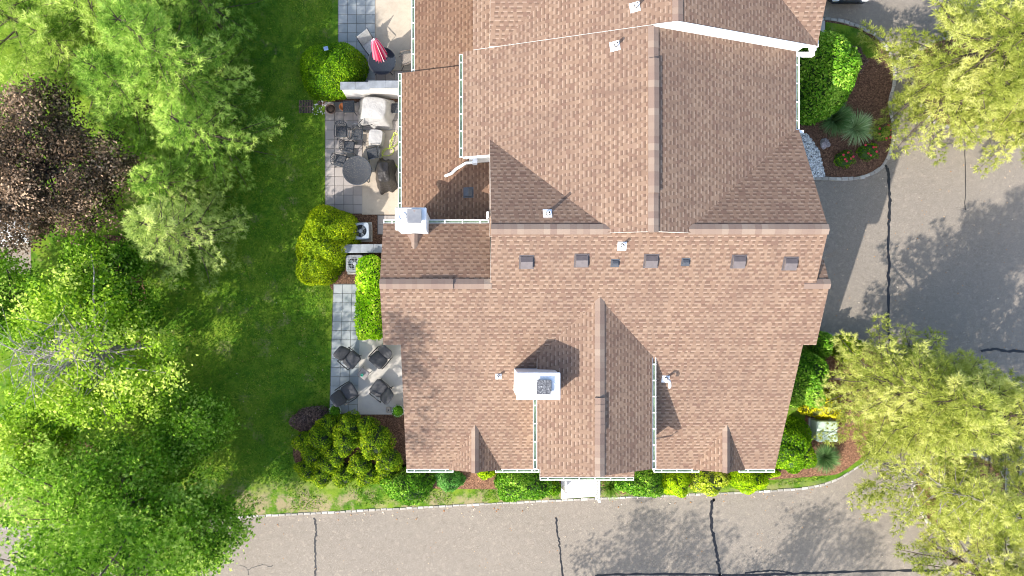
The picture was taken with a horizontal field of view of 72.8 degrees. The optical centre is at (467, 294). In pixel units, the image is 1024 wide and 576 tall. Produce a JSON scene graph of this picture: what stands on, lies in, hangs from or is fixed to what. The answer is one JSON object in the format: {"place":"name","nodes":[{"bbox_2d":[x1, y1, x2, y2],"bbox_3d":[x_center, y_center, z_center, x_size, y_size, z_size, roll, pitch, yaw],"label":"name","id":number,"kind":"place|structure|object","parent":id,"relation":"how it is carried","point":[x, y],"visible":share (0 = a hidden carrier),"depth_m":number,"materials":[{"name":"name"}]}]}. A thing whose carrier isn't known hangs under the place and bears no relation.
{"place":"outdoors","nodes":[
{"label":"outdoors","id":0,"kind":"place"},
{"bbox_2d":[0,191,30,273],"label":"driveway","id":1,"kind":"structure","parent":0,"point":[25,255],"depth_m":29.90,"materials":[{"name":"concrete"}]},
{"bbox_2d":[0,0,894,526],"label":"lawn","id":2,"kind":"structure","parent":0,"point":[276,500],"depth_m":29.90,"materials":[{"name":"green plant"}]},
{"bbox_2d":[0,239,66,359],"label":"deciduous tree","id":3,"kind":"object","parent":2,"relation":"on","point":[6,264],"visible":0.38,"depth_m":26.89,"materials":[{"name":"green plant"}]},
{"bbox_2d":[0,0,88,95],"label":"pine tree","id":4,"kind":"object","parent":2,"relation":"on","point":[5,16],"visible":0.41,"depth_m":26.95,"materials":[{"name":"green plant"}]},
{"bbox_2d":[14,440,98,470],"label":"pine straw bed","id":5,"kind":"object","parent":2,"relation":"on","point":[68,449],"visible":0.05,"depth_m":29.87,"materials":[{"name":"brown plant"}]},
{"bbox_2d":[0,392,84,514],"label":"deciduous tree","id":6,"kind":"object","parent":5,"relation":"on","point":[25,432],"visible":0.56,"depth_m":27.17,"materials":[{"name":"green plant"}]},
{"bbox_2d":[12,1,134,141],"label":"pine tree","id":7,"kind":"object","parent":2,"relation":"on","point":[41,35],"visible":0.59,"depth_m":25.41,"materials":[{"name":"green plant"}]},
{"bbox_2d":[0,69,155,264],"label":"deciduous tree","id":8,"kind":"object","parent":2,"relation":"on","point":[64,142],"visible":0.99,"depth_m":25.14,"materials":[{"name":"brown plant"}]},
{"bbox_2d":[19,425,143,532],"bbox_3d":[-15.107,7.408,27.721,4.532,4.604,4.981,0,90,0],"label":"deciduous tree","id":9,"kind":"object","parent":2,"relation":"on","point":[75,448],"visible":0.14,"depth_m":26.75,"materials":[{"name":"green plant"}]},
{"bbox_2d":[0,431,183,575],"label":"deciduous tree","id":10,"kind":"object","parent":2,"relation":"on","point":[56,511],"visible":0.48,"depth_m":24.88,"materials":[{"name":"green plant"}]},
{"bbox_2d":[0,483,231,575],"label":"deciduous tree","id":11,"kind":"object","parent":2,"relation":"on","point":[145,560],"visible":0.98,"depth_m":20.13,"materials":[{"name":"green plant"}]},
{"bbox_2d":[91,235,145,342],"bbox_3d":[-15.000,-0.163,29.935,2.121,0.130,5.221,-10,90,0],"label":"pine straw bed","id":12,"kind":"object","parent":2,"relation":"on","point":[112,238],"visible":0.13,"depth_m":29.87,"materials":[{"name":"plant"}]},
{"bbox_2d":[5,218,176,354],"bbox_3d":[-14.541,-0.364,27.541,6.143,4.952,5.367,0,90,0],"label":"deciduous tree","id":13,"kind":"object","parent":12,"relation":"on","point":[115,254],"visible":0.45,"depth_m":26.66,"materials":[{"name":"green plant"}]},
{"bbox_2d":[0,239,197,441],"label":"deciduous tree","id":14,"kind":"object","parent":12,"relation":"on","point":[87,354],"visible":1,"depth_m":24.55,"materials":[{"name":"green plant"}]},
{"bbox_2d":[42,429,197,574],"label":"deciduous tree","id":15,"kind":"object","parent":2,"relation":"on","point":[137,479],"visible":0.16,"depth_m":24.98,"materials":[{"name":"green plant"}]},
{"bbox_2d":[30,0,213,98],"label":"pine tree","id":16,"kind":"object","parent":2,"relation":"on","point":[88,18],"visible":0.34,"depth_m":24.83,"materials":[{"name":"green plant"}]},
{"bbox_2d":[67,42,217,158],"bbox_3d":[-12.687,-8.002,26.433,4.392,7.152,5.513,21,90,0],"label":"pine tree","id":17,"kind":"object","parent":2,"relation":"on","point":[100,73],"visible":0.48,"depth_m":25.28,"materials":[{"name":"green plant"}]},
{"bbox_2d":[94,0,261,168],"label":"pine tree","id":18,"kind":"object","parent":2,"relation":"on","point":[151,34],"visible":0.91,"depth_m":24.41,"materials":[{"name":"green plant"}]},
{"bbox_2d":[124,143,239,231],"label":"pine tree","id":19,"kind":"object","parent":2,"relation":"on","point":[155,182],"visible":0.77,"depth_m":26.57,"materials":[{"name":"green plant"}]},
{"bbox_2d":[119,179,252,295],"bbox_3d":[-10.965,-2.370,26.455,4.172,7.103,4.591,21,90,0],"label":"pine tree","id":20,"kind":"object","parent":2,"relation":"on","point":[152,228],"visible":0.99,"depth_m":26.27,"materials":[{"name":"green plant"}]},
{"bbox_2d":[137,374,245,481],"bbox_3d":[-11.146,5.083,27.828,4.006,4.378,3.937,-35,90,0],"label":"deciduous tree","id":21,"kind":"object","parent":2,"relation":"on","point":[186,429],"visible":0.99,"depth_m":26.66,"materials":[{"name":"green plant"}]},
{"bbox_2d":[140,462,263,575],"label":"deciduous tree","id":22,"kind":"object","parent":2,"relation":"on","point":[191,499],"visible":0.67,"depth_m":25.73,"materials":[{"name":"green plant"}]},
{"bbox_2d":[142,0,268,70],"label":"pine tree","id":23,"kind":"object","parent":2,"relation":"on","point":[220,21],"visible":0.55,"depth_m":27.33,"materials":[{"name":"green plant"}]},
{"bbox_2d":[151,80,287,206],"bbox_3d":[-9.799,-6.513,26.860,4.934,6.298,4.667,-25,90,0],"label":"pine tree","id":24,"kind":"object","parent":2,"relation":"on","point":[176,121],"visible":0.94,"depth_m":26.61,"materials":[{"name":"green plant"}]},
{"bbox_2d":[299,42,368,101],"bbox_3d":[-5.715,-9.527,29.003,3.008,1.925,2.478,0,90,0],"label":"shrub","id":25,"kind":"object","parent":2,"relation":"on","point":[323,73],"visible":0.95,"depth_m":28.61,"materials":[{"name":"green plant"}]},
{"bbox_2d":[329,284,358,410],"bbox_3d":[-5.264,2.329,29.921,1.236,0.118,5.664,2,90,0],"label":"patio base","id":26,"kind":"object","parent":2,"relation":"on","point":[341,339],"visible":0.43,"depth_m":29.86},
{"bbox_2d":[330,284,359,413],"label":"patio pavers","id":27,"kind":"object","parent":26,"relation":"on","point":[343,316],"visible":0.69,"depth_m":29.84,"materials":[{"name":"grey stone"}]},
{"bbox_2d":[330,381,358,406],"bbox_3d":[-5.208,4.219,29.340,1.016,0.982,0.814,-32,90,0],"label":"lounge chair","id":28,"kind":"object","parent":27,"relation":"on","point":[344,394],"visible":1,"depth_m":29.37,"materials":[{"name":"grey fabric"}]},
{"bbox_2d":[333,346,361,369],"bbox_3d":[-5.093,2.628,29.340,1.016,0.982,0.814,40,90,0],"label":"lounge chair","id":29,"kind":"object","parent":27,"relation":"on","point":[350,359],"visible":1,"depth_m":29.38,"materials":[{"name":"black fabric"}]},
{"bbox_2d":[325,102,362,213],"bbox_3d":[-5.332,-5.916,29.921,1.644,0.118,4.852,0,90,0],"label":"patio base","id":30,"kind":"object","parent":2,"relation":"on","point":[334,148],"visible":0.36,"depth_m":29.86,"materials":[{"name":"grey concrete"}]},
{"bbox_2d":[325,102,361,212],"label":"patio pavers","id":31,"kind":"object","parent":30,"relation":"on","point":[348,197],"visible":0.57,"depth_m":29.84,"materials":[{"name":"grey stone"}]},
{"bbox_2d":[334,120,349,139],"bbox_3d":[-5.353,-6.988,29.409,0.600,0.848,0.656,-2,90,0],"label":"patio chair","id":32,"kind":"object","parent":31,"relation":"on","point":[341,131],"visible":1,"depth_m":29.37,"materials":[{"name":"metal"}]},
{"bbox_2d":[339,139,356,154],"bbox_3d":[-5.076,-6.311,29.409,0.656,0.848,0.600,6,90,0],"label":"patio chair","id":33,"kind":"object","parent":31,"relation":"on","point":[349,146],"visible":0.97,"depth_m":29.37,"materials":[{"name":"metal"}]},
{"bbox_2d":[342,156,371,184],"bbox_3d":[-4.650,-5.239,29.471,1.236,0.722,1.236,0,90,0],"label":"round table","id":34,"kind":"object","parent":31,"relation":"on","point":[356,170],"visible":1,"depth_m":29.12,"materials":[{"name":"stone"}]},
{"bbox_2d":[347,0,356,42],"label":"patio base","id":35,"kind":"object","parent":2,"relation":"on","point":[347,20],"visible":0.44,"depth_m":29.86,"materials":[{"name":"grey concrete"}]},
{"bbox_2d":[338,0,374,81],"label":"patio pavers","id":36,"kind":"object","parent":35,"relation":"on","point":[362,20],"visible":0.48,"depth_m":29.84,"materials":[{"name":"grey stone"}]},
{"bbox_2d":[356,28,373,55],"bbox_3d":[-4.182,-10.657,29.337,0.652,0.967,0.827,-38,90,0],"label":"sling chair","id":37,"kind":"object","parent":36,"relation":"on","point":[364,37],"visible":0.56,"depth_m":29.25,"materials":[{"name":"fabric"}]},
{"bbox_2d":[330,214,382,289],"bbox_3d":[-4.046,-1.982,29.935,4.019,0.130,3.844,0,90,0],"label":"mulch bed","id":38,"kind":"object","parent":2,"relation":"on","point":[344,277],"visible":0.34,"depth_m":29.87,"materials":[{"name":"brown wood"}]},
{"bbox_2d":[295,204,361,285],"bbox_3d":[-6.055,-2.014,28.964,2.568,2.023,3.623,24,90,0],"label":"shrub","id":39,"kind":"object","parent":38,"relation":"on","point":[326,236],"visible":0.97,"depth_m":28.52,"materials":[{"name":"green plant"}]},
{"bbox_2d":[346,254,366,273],"bbox_3d":[-4.755,-1.326,29.480,0.860,0.799,0.860,-1,90,0],"label":"air conditioner","id":40,"kind":"object","parent":38,"relation":"on","point":[351,261],"visible":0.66,"depth_m":29.10,"materials":[{"name":"metal"}]},
{"bbox_2d":[341,244,381,252],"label":"privacy wall","id":41,"kind":"structure","parent":38,"relation":"on","point":[363,248],"depth_m":28.85,"materials":[{"name":"grey metal"}]},
{"bbox_2d":[353,222,372,241],"bbox_3d":[-4.527,-2.708,29.562,0.840,0.636,0.840,-2,90,0],"label":"air conditioner","id":42,"kind":"object","parent":38,"relation":"on","point":[363,230],"visible":0.88,"depth_m":29.31,"materials":[{"name":"metal"}]},
{"bbox_2d":[353,254,382,340],"bbox_3d":[-4.093,0.096,28.917,1.249,2.136,3.722,0,90,0],"label":"hedge","id":43,"kind":"object","parent":38,"relation":"on","point":[368,317],"visible":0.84,"depth_m":28.09,"materials":[{"name":"green plant"}]},
{"bbox_2d":[317,96,397,105],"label":"mulch bed","id":44,"kind":"object","parent":2,"relation":"on","point":[346,99],"visible":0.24,"depth_m":29.87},
{"bbox_2d":[340,80,397,98],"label":"privacy wall","id":45,"kind":"structure","parent":44,"relation":"on","point":[387,89],"depth_m":28.40,"materials":[{"name":"white paint"}]},
{"bbox_2d":[293,414,428,477],"bbox_3d":[-4.561,6.519,29.935,5.959,0.130,3.153,0,90,0],"label":"mulch bed","id":46,"kind":"object","parent":2,"relation":"on","point":[394,425],"visible":0.17,"depth_m":29.87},
{"bbox_2d":[289,405,328,431],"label":"shrub","id":47,"kind":"object","parent":46,"relation":"on","point":[305,418],"visible":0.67,"depth_m":29.37,"materials":[{"name":"purple plant"}]},
{"bbox_2d":[291,409,403,488],"bbox_3d":[-5.085,6.520,29.029,4.804,1.673,3.460,0,90,0],"label":"shrub","id":48,"kind":"object","parent":46,"relation":"on","point":[326,444],"visible":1,"depth_m":28.94,"materials":[{"name":"green plant"}]},
{"bbox_2d":[378,466,435,506],"bbox_3d":[-2.580,8.131,29.169,2.539,1.612,1.602,0,90,0],"label":"shrub","id":49,"kind":"object","parent":46,"relation":"on","point":[405,487],"visible":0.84,"depth_m":28.91,"materials":[{"name":"green plant"}]},
{"bbox_2d":[362,130,397,214],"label":"patio slab","id":50,"kind":"structure","parent":2,"relation":"on","point":[375,201],"depth_m":29.84,"materials":[{"name":"concrete"}]},
{"bbox_2d":[368,129,384,147],"bbox_3d":[-3.908,-6.721,29.576,0.710,0.514,0.729,6,90,0],"label":"covered stool","id":51,"kind":"object","parent":50,"relation":"on","point":[376,137],"visible":0.98,"depth_m":29.34,"materials":[{"name":"beige fabric"}]},
{"bbox_2d":[375,158,397,194],"bbox_3d":[-3.497,-5.130,29.257,0.959,1.156,1.609,-4,90,0],"label":"covered grill","id":52,"kind":"object","parent":50,"relation":"on","point":[385,172],"visible":1,"depth_m":29.12,"materials":[{"name":"black fabric"}]},
{"bbox_2d":[358,338,403,414],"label":"patio slab","id":53,"kind":"structure","parent":2,"relation":"on","point":[390,373],"depth_m":29.84,"materials":[{"name":"concrete"}]},
{"bbox_2d":[368,345,392,368],"bbox_3d":[-3.645,2.597,29.340,0.814,0.982,1.016,42,90,0],"label":"lounge chair","id":54,"kind":"object","parent":53,"relation":"on","point":[380,357],"visible":1,"depth_m":29.38,"materials":[{"name":"black fabric"}]},
{"bbox_2d":[369,378,393,404],"bbox_3d":[-3.611,4.100,29.340,1.016,0.982,0.814,38,90,0],"label":"lounge chair","id":55,"kind":"object","parent":53,"relation":"on","point":[381,390],"visible":1,"depth_m":29.38,"materials":[{"name":"grey fabric"}]},
{"bbox_2d":[375,0,410,70],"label":"patio slab","id":56,"kind":"structure","parent":2,"relation":"on","point":[393,26],"depth_m":29.84,"materials":[{"name":"concrete"}]},
{"bbox_2d":[371,38,386,62],"bbox_3d":[-3.637,-9.935,28.576,0.628,2.533,0.670,0,90,0],"label":"parasol","id":57,"kind":"object","parent":56,"relation":"on","point":[379,53],"visible":0.77,"depth_m":28.14,"materials":[{"name":"red fabric"}]},
{"bbox_2d":[368,47,395,74],"bbox_3d":[-3.598,-9.847,29.470,1.186,0.722,1.186,0,90,0],"label":"round table","id":58,"kind":"object","parent":56,"relation":"on","point":[387,66],"visible":0.81,"depth_m":29.12,"materials":[{"name":"metal"}]},
{"bbox_2d":[402,464,560,488],"bbox_3d":[0.568,7.743,29.935,7.146,0.130,1.276,0,90,0],"label":"mulch bed","id":59,"kind":"object","parent":2,"relation":"on","point":[473,481],"visible":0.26,"depth_m":29.87,"materials":[{"name":"brown soil"}]},
{"bbox_2d":[434,471,465,492],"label":"shrub","id":60,"kind":"object","parent":59,"relation":"on","point":[450,482],"visible":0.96,"depth_m":29.34,"materials":[{"name":"green plant"}]},
{"bbox_2d":[493,469,552,502],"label":"shrub","id":61,"kind":"object","parent":59,"relation":"on","point":[514,486],"visible":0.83,"depth_m":28.83,"materials":[{"name":"green plant"}]},
{"bbox_2d":[561,480,599,498],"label":"front walk","id":62,"kind":"structure","parent":2,"relation":"on","point":[579,489],"depth_m":29.85,"materials":[{"name":"white concrete"}]},
{"bbox_2d":[379,0,830,480],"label":"townhouse","id":63,"kind":"structure","parent":2,"relation":"on","point":[628,188],"depth_m":23.95,"materials":[{"name":"tile"}]},
{"bbox_2d":[602,345,894,493],"bbox_3d":[12.537,6.395,29.935,13.348,0.130,6.113,-34,90,0],"label":"mulch bed","id":64,"kind":"object","parent":2,"relation":"on","point":[848,450],"visible":0.22,"depth_m":29.87,"materials":[{"name":"red wood"}]},
{"bbox_2d":[614,469,664,497],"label":"shrub","id":65,"kind":"object","parent":64,"relation":"on","point":[646,483],"visible":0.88,"depth_m":28.91,"materials":[{"name":"green plant"}]},
{"bbox_2d":[658,472,690,497],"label":"shrub","id":66,"kind":"object","parent":64,"relation":"on","point":[676,484],"visible":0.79,"depth_m":29.12,"materials":[{"name":"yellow plant"}]},
{"bbox_2d":[687,471,729,496],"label":"shrub","id":67,"kind":"object","parent":64,"relation":"on","point":[712,482],"visible":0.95,"depth_m":29.32,"materials":[{"name":"yellow plant"}]},
{"bbox_2d":[728,471,768,494],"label":"shrub","id":68,"kind":"object","parent":64,"relation":"on","point":[749,483],"visible":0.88,"depth_m":29.08,"materials":[{"name":"green plant"}]},
{"bbox_2d":[775,416,816,473],"bbox_3d":[13.762,6.452,29.037,1.772,1.891,2.517,0,90,0],"label":"shrub","id":69,"kind":"object","parent":64,"relation":"on","point":[796,452],"visible":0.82,"depth_m":28.78,"materials":[{"name":"green plant"}]},
{"bbox_2d":[789,349,829,408],"bbox_3d":[14.254,3.594,28.823,1.905,2.375,2.584,0,90,0],"label":"shrub","id":70,"kind":"object","parent":64,"relation":"on","point":[807,387],"visible":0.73,"depth_m":28.43,"materials":[{"name":"green plant"}]},
{"bbox_2d":[797,388,843,419],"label":"shrub","id":71,"kind":"object","parent":64,"relation":"on","point":[812,411],"visible":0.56,"depth_m":29.28,"materials":[{"name":"yellow plant"}]},
{"bbox_2d":[808,330,835,359],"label":"shrub","id":72,"kind":"object","parent":64,"relation":"on","point":[823,346],"visible":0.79,"depth_m":28.97,"materials":[{"name":"green plant"}]},
{"bbox_2d":[808,418,837,441],"bbox_3d":[15.190,5.766,29.530,0.980,0.700,0.935,1,90,0],"label":"utility box","id":73,"kind":"object","parent":64,"relation":"on","point":[816,425],"visible":0.59,"depth_m":29.20,"materials":[{"name":"metal"}]},
{"bbox_2d":[831,335,864,362],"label":"shrub","id":74,"kind":"object","parent":64,"relation":"on","point":[847,343],"visible":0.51,"depth_m":29.23,"materials":[{"name":"green plant"}]},
{"bbox_2d":[813,313,1010,445],"bbox_3d":[15.953,3.042,25.465,5.166,9.082,4.896,0,90,0],"label":"pine tree","id":75,"kind":"object","parent":64,"relation":"on","point":[918,388],"visible":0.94,"depth_m":24.26,"materials":[{"name":"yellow plant"}]},
{"bbox_2d":[814,348,1017,476],"bbox_3d":[16.558,4.579,25.682,5.194,8.650,4.950,0,90,0],"label":"pine tree","id":76,"kind":"object","parent":64,"relation":"on","point":[971,440],"visible":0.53,"depth_m":24.84,"materials":[{"name":"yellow plant"}]},
{"bbox_2d":[843,322,1022,413],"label":"pine tree","id":77,"kind":"object","parent":64,"relation":"on","point":[1003,383],"visible":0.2,"depth_m":25.10,"materials":[{"name":"green plant"}]},
{"bbox_2d":[0,0,1023,575],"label":"road","id":78,"kind":"structure","parent":0,"point":[970,246],"depth_m":30.00,"materials":[{"name":"grey asphalt"}]},
{"bbox_2d":[0,333,902,529],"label":"kerb","id":79,"kind":"structure","parent":78,"relation":"on","point":[581,499],"depth_m":29.88,"materials":[{"name":"concrete"}]},
{"bbox_2d":[709,499,720,574],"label":"sealed crack","id":80,"kind":"object","parent":78,"relation":"on","point":[713,533],"visible":1,"depth_m":29.99,"materials":[{"name":"black asphalt"}]},
{"bbox_2d":[595,567,1016,575],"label":"sealed crack","id":81,"kind":"object","parent":78,"relation":"on","point":[770,574],"visible":0.81,"depth_m":29.99,"materials":[{"name":"black asphalt"}]},
{"bbox_2d":[813,17,896,180],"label":"kerb","id":82,"kind":"structure","parent":78,"relation":"on","point":[888,156],"depth_m":29.86,"materials":[{"name":"stone"}]},
{"bbox_2d":[824,19,892,176],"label":"garden island","id":83,"kind":"structure","parent":78,"relation":"on","point":[888,87],"depth_m":29.90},
{"bbox_2d":[796,30,862,125],"bbox_3d":[14.714,-9.081,28.292,2.337,3.438,3.713,0,90,0],"label":"shrub","id":84,"kind":"object","parent":83,"relation":"on","point":[828,78],"visible":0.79,"depth_m":27.56,"materials":[{"name":"green plant"}]},
{"bbox_2d":[800,58,886,175],"bbox_3d":[16.041,-7.613,29.935,4.148,0.130,5.230,0,90,0],"label":"mulch bed","id":85,"kind":"object","parent":83,"relation":"on","point":[866,95],"visible":0.53,"depth_m":29.87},
{"bbox_2d":[800,133,824,177],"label":"gravel","id":86,"kind":"structure","parent":85,"relation":"on","point":[817,169],"depth_m":29.83,"materials":[{"name":"grey gravel"}]},
{"bbox_2d":[833,150,855,168],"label":"rose bush","id":87,"kind":"object","parent":85,"relation":"on","point":[842,159],"visible":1,"depth_m":29.52,"materials":[{"name":"green plant"}]},
{"bbox_2d":[855,142,878,161],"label":"rose bush","id":88,"kind":"object","parent":85,"relation":"on","point":[865,152],"visible":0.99,"depth_m":29.52,"materials":[{"name":"green plant"}]},
{"bbox_2d":[825,22,877,57],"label":"lawn","id":89,"kind":"structure","parent":83,"relation":"on","point":[855,32],"depth_m":29.89,"materials":[{"name":"green plant"}]},
{"bbox_2d":[885,164,911,347],"bbox_3d":[18.265,-1.632,29.994,1.177,0.001,8.125,-9,90,0],"label":"sealed crack","id":90,"kind":"object","parent":78,"relation":"on","point":[888,236],"visible":0.75,"depth_m":29.99,"materials":[{"name":"black asphalt"}]},
{"bbox_2d":[846,421,1023,540],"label":"pine tree","id":91,"kind":"object","parent":78,"relation":"on","point":[979,500],"visible":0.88,"depth_m":25.60,"materials":[{"name":"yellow plant"}]},
{"bbox_2d":[886,54,1023,165],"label":"pine tree","id":92,"kind":"object","parent":78,"relation":"on","point":[985,96],"visible":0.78,"depth_m":26.74,"materials":[{"name":"green plant"}]},
{"bbox_2d":[914,455,1002,531],"bbox_3d":[21.243,8.562,29.940,3.924,0.120,3.420,0,90,0],"label":"planting bed","id":93,"kind":"object","parent":78,"relation":"on","point":[967,457],"visible":0.14,"depth_m":29.88,"materials":[{"name":"red wood"}]},
{"bbox_2d":[911,453,1006,533],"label":"kerb","id":94,"kind":"structure","parent":93,"relation":"on","point":[982,457],"depth_m":29.86,"materials":[{"name":"concrete"}]},
{"bbox_2d":[910,425,1023,573],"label":"pine tree","id":95,"kind":"object","parent":93,"relation":"on","point":[1013,467],"visible":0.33,"depth_m":27.12,"materials":[{"name":"green plant"}]},
{"bbox_2d":[893,517,1023,575],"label":"pine tree","id":96,"kind":"object","parent":78,"relation":"on","point":[1004,570],"visible":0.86,"depth_m":27.44,"materials":[{"name":"green plant"}]},
{"bbox_2d":[912,38,1006,125],"bbox_3d":[21.460,-9.212,29.940,4.543,0.120,3.960,0,90,0],"label":"planting bed","id":97,"kind":"object","parent":78,"relation":"on","point":[945,50],"visible":0.12,"depth_m":29.88,"materials":[{"name":"green plant"}]},
{"bbox_2d":[854,0,1023,150],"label":"pine tree","id":98,"kind":"object","parent":97,"relation":"on","point":[1003,23],"visible":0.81,"depth_m":26.00,"materials":[{"name":"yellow plant"}]},
{"bbox_2d":[927,50,1023,160],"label":"pine tree","id":99,"kind":"object","parent":97,"relation":"on","point":[1001,126],"visible":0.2,"depth_m":27.81,"materials":[{"name":"green plant"}]},
{"bbox_2d":[896,355,1023,462],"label":"pine tree","id":100,"kind":"object","parent":78,"relation":"on","point":[1013,416],"visible":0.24,"depth_m":25.39,"materials":[{"name":"green plant"}]},
{"bbox_2d":[972,91,1023,178],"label":"pine tree","id":101,"kind":"object","parent":78,"relation":"on","point":[990,147],"visible":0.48,"depth_m":28.67,"materials":[{"name":"green plant"}]},
{"bbox_2d":[600,480,621,500],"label":"ornamental grass","id":102,"kind":"object","parent":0,"point":[609,488],"depth_m":29.67,"materials":[{"name":"green plant"}]},
{"bbox_2d":[811,442,842,473],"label":"ornamental grass","id":103,"kind":"object","parent":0,"point":[826,459],"depth_m":29.55,"materials":[{"name":"green plant"}]},
{"bbox_2d":[817,103,854,135],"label":"ornamental grass","id":104,"kind":"object","parent":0,"point":[837,119],"depth_m":29.46,"materials":[{"name":"green plant"}]},
{"bbox_2d":[840,109,873,145],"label":"ornamental grass","id":105,"kind":"object","parent":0,"point":[861,125],"depth_m":29.54,"materials":[{"name":"green plant"}]},
{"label":"patio base","id":106,"kind":"structure","parent":0,"visible":0},
{"bbox_2d":[363,102,397,129],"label":"patio pavers","id":107,"kind":"object","parent":106,"relation":"on","point":[395,123],"visible":0.16,"depth_m":29.84,"materials":[{"name":"beige stone"}]},
{"bbox_2d":[358,96,395,129],"bbox_3d":[-3.898,-7.859,29.358,1.635,0.956,1.445,6,90,0],"label":"covered grill","id":108,"kind":"object","parent":107,"relation":"on","point":[375,111],"visible":0.98,"depth_m":29.04,"materials":[{"name":"beige fabric"}]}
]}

